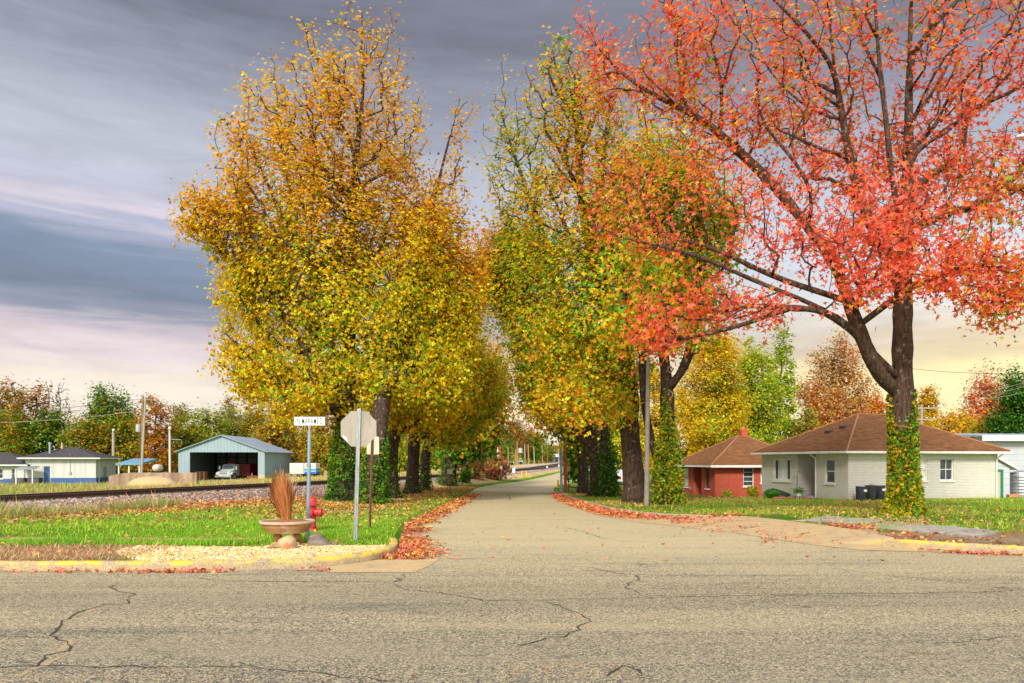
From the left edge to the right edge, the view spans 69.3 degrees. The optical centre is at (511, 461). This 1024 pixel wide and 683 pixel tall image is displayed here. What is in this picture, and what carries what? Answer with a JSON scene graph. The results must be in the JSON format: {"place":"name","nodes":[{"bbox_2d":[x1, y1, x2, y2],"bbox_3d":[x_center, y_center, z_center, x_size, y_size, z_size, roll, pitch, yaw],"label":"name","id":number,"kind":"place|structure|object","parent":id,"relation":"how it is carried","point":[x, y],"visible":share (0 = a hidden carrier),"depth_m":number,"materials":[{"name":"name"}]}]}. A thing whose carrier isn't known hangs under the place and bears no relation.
{"place":"outdoors","nodes":[
{"label":"outdoors","id":0,"kind":"place"},
{"bbox_2d":[0,530,265,547],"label":"lawn grass","id":1,"kind":"structure","parent":0,"point":[86,539],"depth_m":12.90,"materials":[{"name":"plant"}]},
{"bbox_2d":[266,465,302,519],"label":"ornamental grass","id":2,"kind":"object","parent":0,"point":[282,495],"depth_m":12.88,"materials":[{"name":"plant"}]},
{"bbox_2d":[0,472,1023,682],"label":"road","id":3,"kind":"structure","parent":0,"point":[834,633],"depth_m":7.50,"materials":[{"name":"asphalt"}]},
{"bbox_2d":[1,566,330,573],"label":"fallen leaves","id":4,"kind":"object","parent":3,"relation":"on","point":[195,569],"visible":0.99,"depth_m":10.36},
{"bbox_2d":[18,574,590,677],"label":"road crack","id":5,"kind":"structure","parent":3,"relation":"on","point":[65,646],"depth_m":6.12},
{"bbox_2d":[1,657,645,682],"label":"road chips","id":6,"kind":"object","parent":3,"relation":"on","point":[364,670],"visible":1,"depth_m":5.40,"materials":[{"name":"stone"}]},
{"bbox_2d":[321,553,437,571],"bbox_3d":[-1.979,1.543,11.540,1.647,0.007,2.440,0,0,0],"label":"gutter apron","id":7,"kind":"object","parent":3,"relation":"on","point":[397,565],"visible":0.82,"depth_m":10.96,"materials":[{"name":"concrete"}]},
{"bbox_2d":[377,526,449,559],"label":"fallen leaves","id":8,"kind":"object","parent":3,"relation":"on","point":[408,542],"visible":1,"depth_m":12.78,"materials":[{"name":"plant"}]},
{"bbox_2d":[402,492,483,530],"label":"fallen leaves","id":9,"kind":"object","parent":3,"relation":"on","point":[435,513],"visible":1,"depth_m":23.52,"materials":[{"name":"plant"}]},
{"bbox_2d":[0,495,1018,680],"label":"road cracks","id":10,"kind":"object","parent":3,"relation":"on","point":[70,647],"visible":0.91,"depth_m":7.06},
{"bbox_2d":[550,492,742,519],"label":"fallen leaves","id":11,"kind":"object","parent":3,"relation":"on","point":[578,504],"visible":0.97,"depth_m":24.52,"materials":[{"name":"plant"}]},
{"bbox_2d":[915,547,1022,554],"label":"fallen leaves","id":12,"kind":"object","parent":3,"relation":"on","point":[984,552],"visible":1,"depth_m":12.42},
{"bbox_2d":[0,461,1023,570],"bbox_3d":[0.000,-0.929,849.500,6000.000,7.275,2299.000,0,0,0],"label":"ground","id":13,"kind":"structure","parent":0,"point":[1012,537],"depth_m":21.75,"materials":[{"name":"plant"}]},
{"bbox_2d":[0,452,29,483],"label":"workshop building","id":14,"kind":"structure","parent":13,"relation":"on","point":[10,462],"depth_m":87.92,"materials":[{"name":"white paint"}]},
{"bbox_2d":[0,406,34,455],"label":"thicket","id":15,"kind":"object","parent":13,"relation":"on","point":[13,443],"visible":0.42,"depth_m":102.55,"materials":[{"name":"green plant"}]},
{"bbox_2d":[0,372,37,454],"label":"tree","id":16,"kind":"object","parent":13,"relation":"on","point":[8,399],"visible":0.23,"depth_m":111.48,"materials":[{"name":"orange plant"}]},
{"bbox_2d":[8,378,55,451],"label":"tree","id":17,"kind":"object","parent":13,"relation":"on","point":[35,399],"visible":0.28,"depth_m":115.71,"materials":[{"name":"brown plant"}]},
{"bbox_2d":[13,403,78,455],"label":"thicket","id":18,"kind":"object","parent":13,"relation":"on","point":[43,430],"visible":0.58,"depth_m":104.31,"materials":[{"name":"green plant"}]},
{"bbox_2d":[42,379,88,448],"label":"tree","id":19,"kind":"object","parent":13,"relation":"on","point":[57,402],"visible":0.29,"depth_m":113.78,"materials":[{"name":"brown plant"}]},
{"bbox_2d":[17,442,122,483],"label":"workshop building","id":20,"kind":"structure","parent":13,"relation":"on","point":[69,465],"depth_m":89.08,"materials":[{"name":"white paint"}]},
{"bbox_2d":[47,412,116,454],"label":"thicket","id":21,"kind":"object","parent":13,"relation":"on","point":[70,439],"visible":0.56,"depth_m":103.17,"materials":[{"name":"green plant"}]},
{"bbox_2d":[0,540,180,560],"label":"dry grass","id":22,"kind":"structure","parent":13,"relation":"on","point":[25,550],"depth_m":11.59,"materials":[{"name":"plant"}]},
{"bbox_2d":[0,491,192,518],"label":"weeds","id":23,"kind":"object","parent":13,"relation":"on","point":[145,503],"visible":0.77,"depth_m":23.16,"materials":[{"name":"plant"}]},
{"bbox_2d":[74,381,146,461],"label":"tree","id":24,"kind":"object","parent":13,"relation":"on","point":[102,398],"visible":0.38,"depth_m":109.20,"materials":[{"name":"green plant"}]},
{"bbox_2d":[101,410,149,473],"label":"thicket","id":25,"kind":"object","parent":13,"relation":"on","point":[125,449],"visible":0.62,"depth_m":105.33,"materials":[{"name":"green plant"}]},
{"bbox_2d":[116,459,156,473],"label":"open shelter","id":26,"kind":"object","parent":13,"relation":"on","point":[133,462],"visible":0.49,"depth_m":86.85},
{"bbox_2d":[136,396,149,469],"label":"utility pole","id":27,"kind":"object","parent":13,"relation":"on","point":[139,427],"visible":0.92,"depth_m":79.89,"materials":[{"name":"brown wood"}]},
{"bbox_2d":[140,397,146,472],"bbox_3d":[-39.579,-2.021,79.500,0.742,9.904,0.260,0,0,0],"label":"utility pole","id":28,"kind":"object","parent":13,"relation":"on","point":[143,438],"visible":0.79,"depth_m":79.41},
{"bbox_2d":[127,476,178,486],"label":"sand heap","id":29,"kind":"object","parent":13,"relation":"on","point":[148,480],"visible":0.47,"depth_m":72.31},
{"bbox_2d":[126,391,180,472],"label":"tree","id":30,"kind":"object","parent":13,"relation":"on","point":[156,441],"visible":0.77,"depth_m":103.51,"materials":[{"name":"brown plant"}]},
{"bbox_2d":[109,473,197,486],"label":"concrete wall","id":31,"kind":"structure","parent":13,"relation":"on","point":[126,478],"depth_m":76.00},
{"bbox_2d":[143,419,181,472],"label":"thicket","id":32,"kind":"object","parent":13,"relation":"on","point":[173,432],"visible":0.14,"depth_m":106.52,"materials":[{"name":"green plant"}]},
{"bbox_2d":[167,402,191,472],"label":"tree","id":33,"kind":"object","parent":13,"relation":"on","point":[176,413],"visible":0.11,"depth_m":123.53,"materials":[{"name":"green plant"}]},
{"bbox_2d":[166,413,209,472],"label":"thicket","id":34,"kind":"object","parent":13,"relation":"on","point":[191,439],"visible":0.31,"depth_m":111.53,"materials":[{"name":"green plant"}]},
{"bbox_2d":[0,523,396,560],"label":"fallen leaves","id":35,"kind":"object","parent":13,"relation":"on","point":[126,535],"visible":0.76,"depth_m":13.06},
{"bbox_2d":[0,538,398,570],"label":"kerb","id":36,"kind":"structure","parent":13,"relation":"on","point":[289,563],"depth_m":10.53,"materials":[{"name":"concrete"}]},
{"bbox_2d":[172,396,233,458],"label":"tree","id":37,"kind":"object","parent":13,"relation":"on","point":[208,430],"visible":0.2,"depth_m":117.75,"materials":[{"name":"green plant"}]},
{"bbox_2d":[0,496,454,546],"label":"lawn grass","id":38,"kind":"structure","parent":13,"relation":"on","point":[116,525],"depth_m":16.87,"materials":[{"name":"plant"}]},
{"bbox_2d":[215,395,240,432],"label":"tree","id":39,"kind":"object","parent":13,"relation":"on","point":[229,404],"visible":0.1,"depth_m":134.53,"materials":[{"name":"green plant"}]},
{"bbox_2d":[0,469,462,493],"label":"field grass","id":40,"kind":"structure","parent":13,"relation":"on","point":[35,487],"depth_m":71.14,"materials":[{"name":"plant"}]},
{"bbox_2d":[174,435,294,480],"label":"machine shed","id":41,"kind":"structure","parent":13,"relation":"on","point":[210,456],"depth_m":99.16,"materials":[{"name":"blue"}]},
{"bbox_2d":[215,463,257,479],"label":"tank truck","id":42,"kind":"object","parent":41,"relation":"on","point":[231,470],"visible":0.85,"depth_m":98.31,"materials":[{"name":"white metal"}]},
{"bbox_2d":[0,483,472,529],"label":"fallen leaves","id":43,"kind":"object","parent":13,"relation":"on","point":[212,504],"visible":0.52,"depth_m":26.10,"materials":[{"name":"plant"}]},
{"bbox_2d":[217,403,271,436],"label":"thicket","id":44,"kind":"object","parent":13,"relation":"on","point":[233,432],"visible":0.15,"depth_m":125.33,"materials":[{"name":"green plant"}]},
{"bbox_2d":[118,544,385,560],"bbox_3d":[-4.216,1.475,11.727,4.239,0.186,2.285,0,0,0],"label":"pebble bed","id":45,"kind":"object","parent":13,"relation":"on","point":[191,552],"visible":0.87,"depth_m":11.69,"materials":[{"name":"gravel"}]},
{"bbox_2d":[259,518,314,544],"bbox_3d":[-3.930,1.262,12.960,0.953,0.522,0.953,0,0,0],"label":"planter","id":46,"kind":"object","parent":45,"relation":"on","point":[277,528],"visible":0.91,"depth_m":12.69,"materials":[{"name":"stone"}]},
{"bbox_2d":[277,536,296,548],"bbox_3d":[-3.752,1.373,12.370,0.335,0.277,0.270,0,0,0],"label":"boulder","id":47,"kind":"object","parent":45,"relation":"on","point":[287,542],"visible":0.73,"depth_m":12.27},
{"bbox_2d":[234,405,269,440],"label":"tree","id":48,"kind":"object","parent":13,"relation":"on","point":[250,423],"visible":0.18,"depth_m":121.48,"materials":[{"name":"yellow plant"}]},
{"bbox_2d":[0,470,544,510],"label":"ballast","id":49,"kind":"structure","parent":13,"relation":"on","point":[70,501],"depth_m":32.70,"materials":[{"name":"gravel"}]},
{"bbox_2d":[0,463,588,502],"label":"railway track","id":50,"kind":"structure","parent":49,"relation":"on","point":[33,497],"depth_m":33.55,"materials":[{"name":"brown metal"}]},
{"bbox_2d":[245,414,306,462],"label":"thicket","id":51,"kind":"object","parent":13,"relation":"on","point":[268,435],"visible":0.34,"depth_m":113.18,"materials":[{"name":"yellow plant"}]},
{"bbox_2d":[290,463,305,476],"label":"box trailer","id":52,"kind":"object","parent":13,"relation":"on","point":[298,467],"visible":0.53,"depth_m":100.08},
{"bbox_2d":[281,414,321,462],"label":"tree","id":53,"kind":"object","parent":13,"relation":"on","point":[301,441],"visible":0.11,"depth_m":118.29,"materials":[{"name":"orange plant"}]},
{"bbox_2d":[294,417,324,537],"bbox_3d":[-3.792,0.335,13.880,0.572,2.352,0.082,0,0,0],"label":"street sign","id":54,"kind":"object","parent":13,"relation":"on","point":[309,421],"visible":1,"depth_m":13.86,"materials":[{"name":"metal"}]},
{"bbox_2d":[304,463,319,476],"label":"box trailer","id":55,"kind":"object","parent":13,"relation":"on","point":[315,469],"visible":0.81,"depth_m":96.09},
{"bbox_2d":[291,413,334,462],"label":"tree","id":56,"kind":"object","parent":13,"relation":"on","point":[314,434],"visible":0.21,"depth_m":110.57,"materials":[{"name":"yellow plant"}]},
{"bbox_2d":[304,494,324,530],"bbox_3d":[-4.256,1.103,15.934,0.425,0.811,0.335,0,0,-26],"label":"fire hydrant","id":57,"kind":"object","parent":13,"relation":"on","point":[317,512],"visible":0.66,"depth_m":15.85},
{"bbox_2d":[307,532,332,545],"bbox_3d":[-3.310,1.357,12.845,0.463,0.282,0.270,0,0,0],"label":"boulder","id":58,"kind":"object","parent":13,"relation":"on","point":[316,539],"visible":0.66,"depth_m":12.72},
{"bbox_2d":[166,0,485,501],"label":"sweetgum tree","id":59,"kind":"object","parent":13,"relation":"on","point":[338,388],"visible":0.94,"depth_m":31.26,"materials":[{"name":"yellow plant"}]},
{"bbox_2d":[292,430,360,475],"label":"thicket","id":60,"kind":"object","parent":13,"relation":"on","point":[323,452],"visible":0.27,"depth_m":106.65,"materials":[{"name":"yellow plant"}]},
{"bbox_2d":[341,409,375,539],"bbox_3d":[-2.870,0.260,13.844,0.666,2.507,0.044,0,0,0],"label":"stop sign","id":61,"kind":"object","parent":13,"relation":"on","point":[358,428],"visible":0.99,"depth_m":13.86,"materials":[{"name":"grey metal"}]},
{"bbox_2d":[367,437,378,527],"bbox_3d":[-3.122,0.489,16.601,0.278,2.110,0.066,0,0,0],"label":"road sign","id":62,"kind":"object","parent":13,"relation":"on","point":[372,446],"visible":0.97,"depth_m":16.59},
{"bbox_2d":[360,436,433,471],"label":"thicket","id":63,"kind":"object","parent":13,"relation":"on","point":[402,457],"visible":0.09,"depth_m":110.20,"materials":[{"name":"green plant"}]},
{"bbox_2d":[364,332,487,498],"bbox_3d":[-4.475,-3.892,36.029,6.574,11.506,6.465,0,0,0],"label":"sweetgum tree","id":64,"kind":"object","parent":13,"relation":"on","point":[397,428],"visible":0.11,"depth_m":35.69,"materials":[{"name":"yellow plant"}]},
{"bbox_2d":[352,90,503,504],"bbox_3d":[-4.144,-7.571,32.980,7.832,18.675,5.573,0,0,-36],"label":"sweetgum tree","id":65,"kind":"object","parent":13,"relation":"on","point":[380,415],"visible":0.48,"depth_m":32.81,"materials":[{"name":"yellow plant"}]},
{"bbox_2d":[400,322,512,493],"bbox_3d":[-3.867,-3.388,44.303,7.912,10.731,6.639,0,0,0],"label":"sweetgum tree","id":66,"kind":"object","parent":13,"relation":"on","point":[412,485],"visible":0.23,"depth_m":43.85,"materials":[{"name":"yellow plant"}]},
{"bbox_2d":[419,332,516,490],"bbox_3d":[-2.705,-3.579,49.910,7.118,11.234,7.042,0,0,44],"label":"sweetgum tree","id":67,"kind":"object","parent":13,"relation":"on","point":[425,476],"visible":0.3,"depth_m":49.14,"materials":[{"name":"yellow plant"}]},
{"bbox_2d":[457,459,490,480],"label":"redbud tree","id":68,"kind":"object","parent":13,"relation":"on","point":[479,475],"visible":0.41,"depth_m":68.10,"materials":[{"name":"brown plant"}]},
{"bbox_2d":[430,342,529,485],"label":"sweetgum tree","id":69,"kind":"object","parent":13,"relation":"on","point":[486,444],"visible":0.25,"depth_m":58.60,"materials":[{"name":"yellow plant"}]},
{"bbox_2d":[483,452,516,480],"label":"redbud tree","id":70,"kind":"object","parent":13,"relation":"on","point":[494,471],"visible":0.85,"depth_m":71.26,"materials":[{"name":"brown plant"}]},
{"bbox_2d":[506,418,532,464],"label":"tree","id":71,"kind":"object","parent":13,"relation":"on","point":[522,440],"visible":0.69,"depth_m":198.78,"materials":[{"name":"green plant"}]},
{"bbox_2d":[461,191,602,496],"bbox_3d":[1.146,-6.240,40.013,8.543,16.356,4.050,0,0,0],"label":"sweetgum tree","id":72,"kind":"object","parent":13,"relation":"on","point":[589,443],"visible":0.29,"depth_m":39.64,"materials":[{"name":"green plant"}]},
{"bbox_2d":[530,436,541,462],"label":"tree","id":73,"kind":"object","parent":13,"relation":"on","point":[537,443],"visible":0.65,"depth_m":213.22,"materials":[{"name":"green plant"}]},
{"bbox_2d":[471,53,622,497],"bbox_3d":[1.778,-9.643,38.786,8.238,23.163,4.356,0,0,0],"label":"sweetgum tree","id":74,"kind":"object","parent":13,"relation":"on","point":[608,477],"visible":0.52,"depth_m":38.72,"materials":[{"name":"yellow plant"}]},
{"bbox_2d":[508,355,616,492],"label":"sweetgum tree","id":75,"kind":"object","parent":13,"relation":"on","point":[582,485],"visible":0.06,"depth_m":45.33,"materials":[{"name":"yellow plant"}]},
{"bbox_2d":[559,438,589,487],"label":"tree","id":76,"kind":"object","parent":13,"relation":"on","point":[572,464],"visible":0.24,"depth_m":55.38,"materials":[{"name":"green plant"}]},
{"bbox_2d":[490,24,674,502],"bbox_3d":[2.879,-8.380,30.707,7.702,20.266,5.230,0,0,0],"label":"sweetgum tree","id":77,"kind":"object","parent":13,"relation":"on","point":[607,387],"visible":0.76,"depth_m":30.82,"materials":[{"name":"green plant"}]},
{"bbox_2d":[589,408,643,482],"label":"tree","id":78,"kind":"object","parent":13,"relation":"on","point":[616,439],"visible":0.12,"depth_m":70.34,"materials":[{"name":"yellow plant"}]},
{"bbox_2d":[598,322,649,505],"bbox_3d":[4.226,-1.673,28.001,1.989,7.312,0.282,0,0,0],"label":"street lamp","id":79,"kind":"object","parent":13,"relation":"on","point":[647,451],"visible":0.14,"depth_m":27.93,"materials":[{"name":"metal"}]},
{"bbox_2d":[620,362,685,487],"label":"tree","id":80,"kind":"object","parent":13,"relation":"on","point":[655,397],"visible":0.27,"depth_m":63.11,"materials":[{"name":"yellow plant"}]},
{"bbox_2d":[581,94,768,504],"bbox_3d":[5.962,-6.314,28.760,10.457,16.185,5.847,0,0,-39],"label":"sweetgum tree","id":81,"kind":"object","parent":13,"relation":"on","point":[663,447],"visible":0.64,"depth_m":28.21,"materials":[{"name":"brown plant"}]},
{"bbox_2d":[659,323,758,457],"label":"tree","id":82,"kind":"object","parent":13,"relation":"on","point":[717,416],"visible":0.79,"depth_m":57.15,"materials":[{"name":"yellow plant"}]},
{"bbox_2d":[559,490,877,534],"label":"kerb","id":83,"kind":"structure","parent":13,"relation":"on","point":[869,531],"depth_m":22.50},
{"bbox_2d":[677,427,769,496],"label":"brick house","id":84,"kind":"structure","parent":13,"relation":"on","point":[733,465],"depth_m":47.91,"materials":[{"name":"red brick"}]},
{"bbox_2d":[742,468,753,487],"bbox_3d":[15.109,1.005,47.381,0.840,1.270,0.160,0,0,-9],"label":"window","id":85,"kind":"structure","parent":84,"relation":"in","point":[748,473],"depth_m":47.45,"materials":[{"name":"white glass"}]},
{"bbox_2d":[729,339,796,443],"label":"tree","id":86,"kind":"object","parent":13,"relation":"on","point":[760,426],"visible":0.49,"depth_m":64.96,"materials":[{"name":"green plant"}]},
{"bbox_2d":[761,316,803,440],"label":"tree","id":87,"kind":"object","parent":13,"relation":"on","point":[782,352],"visible":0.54,"depth_m":71.67,"materials":[{"name":"green plant"}]},
{"bbox_2d":[554,0,1023,516],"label":"red maple tree","id":88,"kind":"object","parent":13,"relation":"on","point":[898,222],"visible":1,"depth_m":21.57,"materials":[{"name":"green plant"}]},
{"bbox_2d":[563,488,1023,545],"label":"fallen leaves","id":89,"kind":"object","parent":13,"relation":"on","point":[909,517],"visible":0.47,"depth_m":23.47,"materials":[{"name":"plant"}]},
{"bbox_2d":[576,496,1023,532],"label":"lawn grass","id":90,"kind":"structure","parent":13,"relation":"on","point":[935,510],"depth_m":25.58,"materials":[{"name":"plant"}]},
{"bbox_2d":[784,400,823,437],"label":"tree","id":91,"kind":"object","parent":13,"relation":"on","point":[808,417],"visible":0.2,"depth_m":69.65,"materials":[{"name":"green plant"}]},
{"bbox_2d":[789,323,884,427],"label":"tree","id":92,"kind":"object","parent":13,"relation":"on","point":[825,406],"visible":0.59,"depth_m":76.80,"materials":[{"name":"orange plant"}]},
{"bbox_2d":[855,486,867,500],"bbox_3d":[16.002,1.453,33.918,0.524,0.684,0.523,0,0,29],"label":"dustbin","id":93,"kind":"object","parent":13,"relation":"on","point":[861,492],"visible":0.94,"depth_m":33.72,"materials":[{"name":"plastic"}]},
{"bbox_2d":[865,485,876,499],"bbox_3d":[16.567,1.393,34.200,0.550,0.745,0.544,0,0,32],"label":"dustbin","id":94,"kind":"object","parent":13,"relation":"on","point":[871,492],"visible":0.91,"depth_m":34.01,"materials":[{"name":"plastic"}]},
{"bbox_2d":[863,386,886,413],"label":"tree","id":95,"kind":"object","parent":13,"relation":"on","point":[875,399],"visible":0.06,"depth_m":83.06,"materials":[{"name":"orange plant"}]},
{"bbox_2d":[751,413,1013,499],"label":"white house","id":96,"kind":"structure","parent":13,"relation":"on","point":[841,458],"depth_m":36.43,"materials":[{"name":"brick"}]},
{"bbox_2d":[772,458,790,482],"bbox_3d":[14.412,0.457,39.535,0.160,1.270,1.620,0,0,-15],"label":"window","id":97,"kind":"structure","parent":96,"relation":"in","point":[781,466],"depth_m":39.55,"materials":[{"name":"white glass"}]},
{"bbox_2d":[823,459,834,484],"bbox_3d":[15.395,0.497,35.863,0.160,1.250,0.820,0,0,-15],"label":"window","id":98,"kind":"structure","parent":96,"relation":"in","point":[829,463],"depth_m":35.95,"materials":[{"name":"white glass"}]},
{"bbox_2d":[939,458,954,481],"bbox_3d":[21.151,0.412,36.090,0.920,1.160,0.160,0,0,-15],"label":"window","id":99,"kind":"structure","parent":96,"relation":"in","point":[946,464],"depth_m":36.15,"materials":[{"name":"white glass"}]},
{"bbox_2d":[916,383,945,427],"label":"tree","id":100,"kind":"object","parent":13,"relation":"on","point":[925,400],"visible":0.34,"depth_m":79.74,"materials":[{"name":"yellow plant"}]},
{"bbox_2d":[864,539,1023,555],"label":"kerb","id":101,"kind":"structure","parent":13,"relation":"on","point":[947,546],"depth_m":12.90,"materials":[{"name":"concrete"}]},
{"bbox_2d":[929,405,984,436],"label":"tree","id":102,"kind":"object","parent":13,"relation":"on","point":[958,423],"visible":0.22,"depth_m":73.66,"materials":[{"name":"yellow plant"}]},
{"bbox_2d":[960,410,996,437],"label":"tree","id":103,"kind":"object","parent":13,"relation":"on","point":[978,426],"visible":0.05,"depth_m":65.82,"materials":[{"name":"yellow plant"}]},
{"bbox_2d":[949,358,1011,436],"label":"tree","id":104,"kind":"object","parent":13,"relation":"on","point":[973,399],"visible":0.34,"depth_m":91.51,"materials":[{"name":"red plant"}]},
{"bbox_2d":[971,356,1023,437],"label":"tree","id":105,"kind":"object","parent":13,"relation":"on","point":[1009,419],"visible":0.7,"depth_m":61.54,"materials":[{"name":"green plant"}]},
{"bbox_2d":[1010,469,1023,496],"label":"water tank","id":106,"kind":"object","parent":13,"relation":"on","point":[1017,482],"visible":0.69,"depth_m":41.15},
{"bbox_2d":[0,0,1023,458],"label":"sky","id":107,"kind":"structure","parent":0,"point":[103,103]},
{"bbox_2d":[552,491,941,551],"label":"driveway","id":108,"kind":"structure","parent":0,"point":[850,540],"depth_m":16.55,"materials":[{"name":"concrete"}]},
{"bbox_2d":[805,515,998,537],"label":"sidewalk","id":109,"kind":"structure","parent":0,"point":[952,530],"depth_m":16.17,"materials":[{"name":"concrete"}]},
{"bbox_2d":[955,433,1023,496],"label":"weatherboard barn","id":110,"kind":"structure","parent":0,"point":[1009,463],"depth_m":43.47,"materials":[{"name":"wood"}]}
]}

